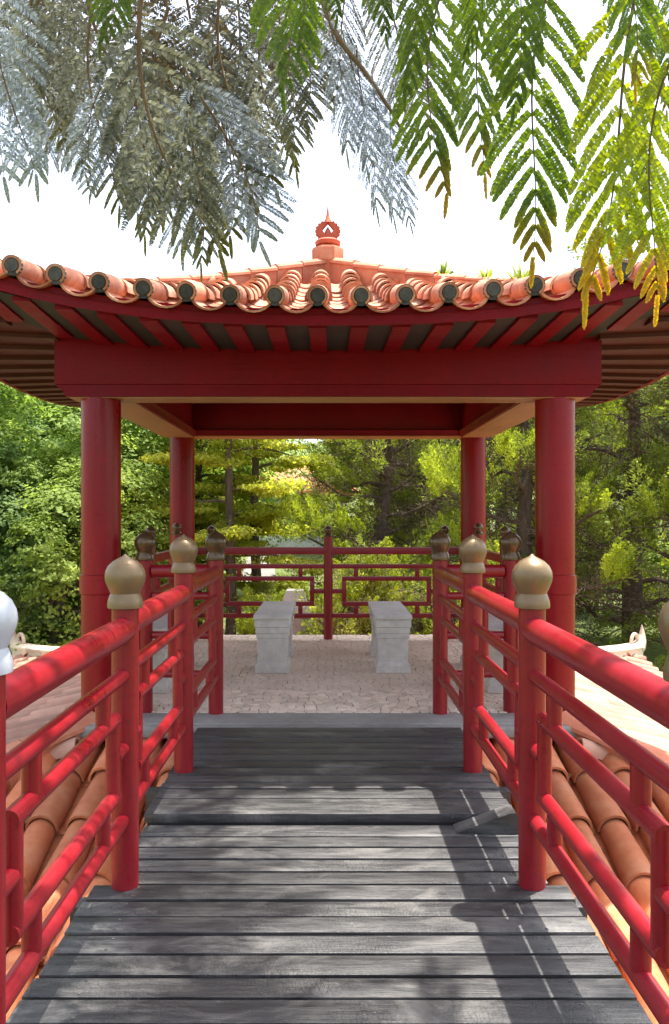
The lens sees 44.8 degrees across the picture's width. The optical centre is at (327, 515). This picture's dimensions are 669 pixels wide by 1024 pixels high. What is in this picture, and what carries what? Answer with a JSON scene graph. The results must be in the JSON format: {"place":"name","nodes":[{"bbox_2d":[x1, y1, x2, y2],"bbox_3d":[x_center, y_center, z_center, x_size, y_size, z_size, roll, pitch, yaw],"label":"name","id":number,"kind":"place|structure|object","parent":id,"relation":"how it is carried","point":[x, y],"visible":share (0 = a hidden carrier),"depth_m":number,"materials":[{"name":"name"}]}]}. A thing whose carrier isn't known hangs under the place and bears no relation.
{"place":"outdoors","nodes":[
{"label":"outdoors","id":0,"kind":"place"},
{"bbox_2d":[243,554,280,582],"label":"path","id":1,"kind":"structure","parent":0,"point":[267,572],"depth_m":27.86,"materials":[{"name":"stone"}]},
{"bbox_2d":[0,0,668,443],"label":"sky","id":2,"kind":"structure","parent":0,"point":[60,228],"materials":[{"name":"white"}]},
{"bbox_2d":[19,430,668,667],"bbox_3d":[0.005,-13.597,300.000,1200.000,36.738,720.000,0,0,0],"label":"ground","id":3,"kind":"structure","parent":0,"point":[650,657],"depth_m":19.81,"materials":[{"name":"green plant"}]},
{"bbox_2d":[0,383,71,507],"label":"leafy tree","id":4,"kind":"object","parent":3,"relation":"on","point":[4,396],"visible":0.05,"depth_m":17.06,"materials":[{"name":"green plant"}]},
{"bbox_2d":[0,441,80,654],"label":"leafy tree","id":5,"kind":"object","parent":3,"relation":"on","point":[17,584],"visible":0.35,"depth_m":12.76,"materials":[{"name":"green plant"}]},
{"bbox_2d":[29,628,65,646],"bbox_3d":[-5.007,3.019,14.238,2.202,2.039,3.175,0,0,4],"label":"shrub","id":6,"kind":"object","parent":3,"relation":"on","point":[46,638],"visible":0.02,"depth_m":14.31,"materials":[{"name":"green plant"}]},
{"bbox_2d":[45,637,76,645],"bbox_3d":[-3.860,3.271,12.827,2.771,2.711,2.651,0,0,37],"label":"shrub","id":7,"kind":"object","parent":3,"relation":"on","point":[64,642],"depth_m":12.83,"materials":[{"name":"green plant"}]},
{"bbox_2d":[0,407,133,640],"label":"leafy tree","id":8,"kind":"object","parent":3,"relation":"on","point":[10,546],"visible":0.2,"depth_m":13.73,"materials":[{"name":"green plant"}]},
{"bbox_2d":[0,258,169,595],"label":"leafy tree","id":9,"kind":"object","parent":3,"relation":"on","point":[67,423],"visible":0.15,"depth_m":13.66,"materials":[{"name":"green plant"}]},
{"bbox_2d":[0,418,202,653],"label":"leafy tree","id":10,"kind":"object","parent":3,"relation":"on","point":[64,575],"visible":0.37,"depth_m":12.68,"materials":[{"name":"green plant"}]},
{"bbox_2d":[0,383,224,525],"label":"leafy tree","id":11,"kind":"object","parent":3,"relation":"on","point":[9,396],"visible":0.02,"depth_m":18.09,"materials":[{"name":"green plant"}]},
{"bbox_2d":[0,395,277,570],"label":"leafy tree","id":12,"kind":"object","parent":3,"relation":"on","point":[136,440],"visible":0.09,"depth_m":15.69,"materials":[{"name":"green plant"}]},
{"bbox_2d":[40,471,256,608],"bbox_3d":[-3.346,1.207,15.608,4.337,4.243,4.149,0,0,-29],"label":"leafy tree","id":13,"kind":"object","parent":3,"relation":"on","point":[218,526],"visible":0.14,"depth_m":14.60,"materials":[{"name":"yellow plant"}]},
{"bbox_2d":[68,417,320,546],"bbox_3d":[-4.111,-1.539,24.234,7.912,9.022,7.907,0,0,-33],"label":"leafy tree","id":14,"kind":"object","parent":3,"relation":"on","point":[270,500],"visible":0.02,"depth_m":23.43,"materials":[{"name":"green plant"}]},
{"bbox_2d":[122,436,271,626],"bbox_3d":[-2.825,-0.678,16.923,3.765,7.548,4.114,0,0,2],"label":"layered tree","id":15,"kind":"object","parent":3,"relation":"on","point":[215,478],"visible":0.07,"depth_m":16.73,"materials":[{"name":"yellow plant"}]},
{"bbox_2d":[0,0,437,282],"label":"fern leaved tree","id":16,"kind":"object","parent":3,"relation":"on","point":[169,115],"visible":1,"depth_m":2.73,"materials":[{"name":"grey plant"}]},
{"bbox_2d":[135,273,334,634],"bbox_3d":[-1.547,-0.097,14.534,3.963,7.945,4.330,0,0,-23],"label":"layered tree","id":17,"kind":"object","parent":3,"relation":"on","point":[231,533],"visible":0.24,"depth_m":14.48,"materials":[{"name":"green plant"}]},
{"bbox_2d":[223,583,289,634],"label":"young conifer","id":18,"kind":"object","parent":3,"relation":"on","point":[242,628],"visible":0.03,"depth_m":13.00,"materials":[{"name":"green plant"}]},
{"bbox_2d":[195,439,336,594],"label":"layered tree","id":19,"kind":"object","parent":3,"relation":"on","point":[263,508],"visible":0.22,"depth_m":15.31,"materials":[{"name":"green plant"}]},
{"bbox_2d":[283,589,312,634],"bbox_3d":[-0.506,2.896,12.600,0.600,3.516,0.520,0,0,0],"label":"garden stone","id":20,"kind":"object","parent":3,"relation":"on","point":[289,595],"visible":0.09,"depth_m":12.38,"materials":[{"name":"beige stone"}]},
{"bbox_2d":[249,466,358,546],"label":"house","id":21,"kind":"structure","parent":3,"relation":"on","point":[291,543],"depth_m":33.00,"materials":[{"name":"paint"}]},
{"bbox_2d":[237,574,411,630],"bbox_3d":[-0.077,2.282,15.277,3.370,2.325,2.683,0,0,28],"label":"shrub","id":22,"kind":"object","parent":3,"relation":"on","point":[320,585],"visible":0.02,"depth_m":15.73,"materials":[{"name":"green plant"}]},
{"bbox_2d":[6,727,652,1023],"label":"footbridge","id":23,"kind":"object","parent":3,"relation":"on","point":[328,875],"visible":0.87,"depth_m":2.79,"materials":[{"name":"grey wood"}]},
{"bbox_2d":[0,530,226,1023],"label":"bridge railing","id":24,"kind":"object","parent":23,"relation":"on","point":[115,699],"visible":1,"depth_m":2.75,"materials":[{"name":"red paint"}]},
{"bbox_2d":[429,530,668,1023],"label":"bridge railing","id":25,"kind":"object","parent":23,"relation":"on","point":[529,685],"visible":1,"depth_m":2.72,"materials":[{"name":"red paint"}]},
{"bbox_2d":[6,625,668,1023],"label":"hall","id":26,"kind":"structure","parent":3,"relation":"on","point":[596,813],"depth_m":4.58,"materials":[{"name":"paint"}]},
{"bbox_2d":[0,206,668,743],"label":"pavilion","id":27,"kind":"structure","parent":26,"relation":"on","point":[328,340],"depth_m":5.31,"materials":[{"name":"paint"}]},
{"bbox_2d":[133,523,181,591],"bbox_3d":[-1.520,0.690,6.986,0.100,1.247,2.788,0,0,0],"label":"side railing","id":28,"kind":"object","parent":27,"relation":"on","point":[165,555],"visible":0.25,"depth_m":7.39,"materials":[{"name":"red paint"}]},
{"bbox_2d":[134,531,207,712],"bbox_3d":[-1.091,0.706,5.440,0.607,1.215,0.147,0,0,0],"label":"entrance railing","id":29,"kind":"object","parent":27,"relation":"on","point":[145,542],"visible":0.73,"depth_m":5.40,"materials":[{"name":"red paint"}]},
{"bbox_2d":[153,613,194,692],"bbox_3d":[-1.320,1.065,6.600,0.310,0.482,1.300,0,0,0],"label":"stone bench","id":30,"kind":"object","parent":27,"relation":"on","point":[163,685],"visible":0.2,"depth_m":5.99,"materials":[{"name":"grey stone"}]},
{"bbox_2d":[253,601,295,672],"bbox_3d":[-0.458,1.065,7.280,0.310,0.482,1.120,0,0,0],"label":"stone bench","id":31,"kind":"object","parent":27,"relation":"on","point":[273,622],"visible":1,"depth_m":6.76,"materials":[{"name":"grey stone"}]},
{"bbox_2d":[198,525,458,639],"bbox_3d":[0.005,0.705,8.620,3.000,1.217,0.100,0,0,0],"label":"back railing","id":32,"kind":"object","parent":27,"relation":"on","point":[328,550],"visible":0.69,"depth_m":8.60,"materials":[{"name":"red paint"}]},
{"bbox_2d":[368,601,411,672],"bbox_3d":[0.550,1.065,7.280,0.310,0.482,1.120,0,0,0],"label":"stone bench","id":33,"kind":"object","parent":27,"relation":"on","point":[391,627],"visible":1,"depth_m":6.76,"materials":[{"name":"grey stone"}]},
{"bbox_2d":[434,257,452,273],"bbox_3d":[0.872,-1.856,6.096,0.148,0.193,0.091,0,0,0],"label":"roof weed","id":34,"kind":"object","parent":27,"relation":"on","point":[443,269],"visible":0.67,"depth_m":6.09,"materials":[{"name":"green plant"}]},
{"bbox_2d":[460,613,502,692],"bbox_3d":[1.330,1.065,6.600,0.310,0.482,1.300,0,0,0],"label":"stone bench","id":35,"kind":"object","parent":27,"relation":"on","point":[492,685],"visible":0.13,"depth_m":5.99,"materials":[{"name":"grey stone"}]},
{"bbox_2d":[475,264,493,276],"bbox_3d":[1.116,-1.745,5.830,0.169,0.161,0.170,0,0,13],"label":"roof weed","id":36,"kind":"object","parent":27,"relation":"on","point":[487,274],"visible":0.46,"depth_m":5.81,"materials":[{"name":"green plant"}]},
{"bbox_2d":[448,531,521,712],"bbox_3d":[1.101,0.706,5.440,0.607,1.215,0.147,0,0,0],"label":"entrance railing","id":37,"kind":"object","parent":27,"relation":"on","point":[510,542],"visible":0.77,"depth_m":5.40,"materials":[{"name":"red paint"}]},
{"bbox_2d":[474,522,523,591],"bbox_3d":[1.530,0.690,6.986,0.100,1.247,2.788,0,0,0],"label":"side railing","id":38,"kind":"object","parent":27,"relation":"on","point":[490,555],"visible":0.23,"depth_m":7.31,"materials":[{"name":"red paint"}]},
{"bbox_2d":[502,261,538,278],"bbox_3d":[1.362,-1.687,5.627,0.257,0.172,0.191,0,0,31],"label":"roof weed","id":39,"kind":"object","parent":27,"relation":"on","point":[519,274],"visible":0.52,"depth_m":5.62,"materials":[{"name":"green plant"}]},
{"bbox_2d":[24,765,648,958],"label":"fallen leaves","id":40,"kind":"object","parent":26,"relation":"on","point":[569,775],"visible":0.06,"depth_m":4.45,"materials":[{"name":"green plant"}]},
{"bbox_2d":[293,570,403,634],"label":"young conifer","id":41,"kind":"object","parent":3,"relation":"on","point":[342,626],"visible":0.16,"depth_m":12.01,"materials":[{"name":"green plant"}]},
{"bbox_2d":[295,439,418,583],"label":"layered tree","id":42,"kind":"object","parent":3,"relation":"on","point":[338,498],"visible":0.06,"depth_m":20.61,"materials":[{"name":"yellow plant"}]},
{"bbox_2d":[266,439,460,562],"bbox_3d":[1.186,-1.454,21.831,6.003,8.877,5.422,0,0,18],"label":"conifer","id":43,"kind":"object","parent":3,"relation":"on","point":[332,448],"visible":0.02,"depth_m":21.07,"materials":[{"name":"green plant"}]},
{"bbox_2d":[287,532,454,634],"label":"young conifer","id":44,"kind":"object","parent":3,"relation":"on","point":[395,587],"visible":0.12,"depth_m":12.25,"materials":[{"name":"green plant"}]},
{"bbox_2d":[263,439,500,626],"bbox_3d":[1.115,-0.035,15.417,4.657,6.875,4.364,0,0,-9],"label":"conifer","id":45,"kind":"object","parent":3,"relation":"on","point":[339,521],"visible":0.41,"depth_m":15.16,"materials":[{"name":"green plant"}]},
{"bbox_2d":[316,439,450,477],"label":"leafy tree","id":46,"kind":"object","parent":3,"relation":"on","point":[321,446],"depth_m":40.30,"materials":[{"name":"green plant"}]},
{"bbox_2d":[317,439,498,501],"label":"leafy tree","id":47,"kind":"object","parent":3,"relation":"on","point":[371,473],"depth_m":32.18,"materials":[{"name":"green plant"}]},
{"bbox_2d":[321,439,520,592],"bbox_3d":[2.155,-0.734,17.742,4.758,7.790,5.268,0,0,42],"label":"conifer","id":48,"kind":"object","parent":3,"relation":"on","point":[417,533],"visible":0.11,"depth_m":16.78,"materials":[{"name":"green plant"}]},
{"bbox_2d":[391,554,492,634],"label":"young conifer","id":49,"kind":"object","parent":3,"relation":"on","point":[422,623],"visible":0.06,"depth_m":12.61,"materials":[{"name":"green plant"}]},
{"bbox_2d":[368,261,582,563],"bbox_3d":[3.774,-1.557,20.580,5.904,9.301,6.300,0,0,44],"label":"conifer","id":50,"kind":"object","parent":3,"relation":"on","point":[452,272],"visible":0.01,"depth_m":19.40,"materials":[{"name":"green plant"}]},
{"bbox_2d":[442,406,613,531],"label":"leafy tree","id":51,"kind":"object","parent":3,"relation":"on","point":[503,454],"depth_m":33.77,"materials":[{"name":"green plant"}]},
{"bbox_2d":[389,0,668,329],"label":"fern leaved tree","id":52,"kind":"object","parent":3,"relation":"on","point":[632,147],"visible":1,"depth_m":2.17,"materials":[{"name":"green plant"}]},
{"bbox_2d":[407,403,667,645],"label":"conifer","id":53,"kind":"object","parent":3,"relation":"on","point":[504,441],"visible":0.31,"depth_m":13.75,"materials":[{"name":"green plant"}]},
{"bbox_2d":[444,380,668,516],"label":"leafy tree","id":54,"kind":"object","parent":3,"relation":"on","point":[613,441],"visible":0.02,"depth_m":26.64,"materials":[{"name":"green plant"}]},
{"bbox_2d":[486,387,668,608],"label":"conifer","id":55,"kind":"object","parent":3,"relation":"on","point":[576,427],"visible":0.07,"depth_m":18.40,"materials":[{"name":"green plant"}]},
{"bbox_2d":[493,216,668,656],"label":"conifer","id":56,"kind":"object","parent":3,"relation":"on","point":[632,413],"visible":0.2,"depth_m":14.61,"materials":[{"name":"green plant"}]},
{"bbox_2d":[575,533,618,613],"bbox_3d":[6.760,1.671,21.035,2.709,2.717,3.414,0,0,-23],"label":"shrub","id":57,"kind":"object","parent":3,"relation":"on","point":[587,581],"visible":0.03,"depth_m":20.75,"materials":[{"name":"green plant"}]},
{"bbox_2d":[575,374,668,671],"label":"conifer","id":58,"kind":"object","parent":3,"relation":"on","point":[647,506],"visible":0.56,"depth_m":13.73,"materials":[{"name":"green plant"}]},
{"bbox_2d":[575,377,668,545],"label":"leafy tree","id":59,"kind":"object","parent":3,"relation":"on","point":[648,489],"visible":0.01,"depth_m":26.48,"materials":[{"name":"green plant"}]},
{"bbox_2d":[592,542,668,641],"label":"shrub","id":60,"kind":"object","parent":3,"relation":"on","point":[655,563],"visible":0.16,"depth_m":16.83,"materials":[{"name":"green plant"}]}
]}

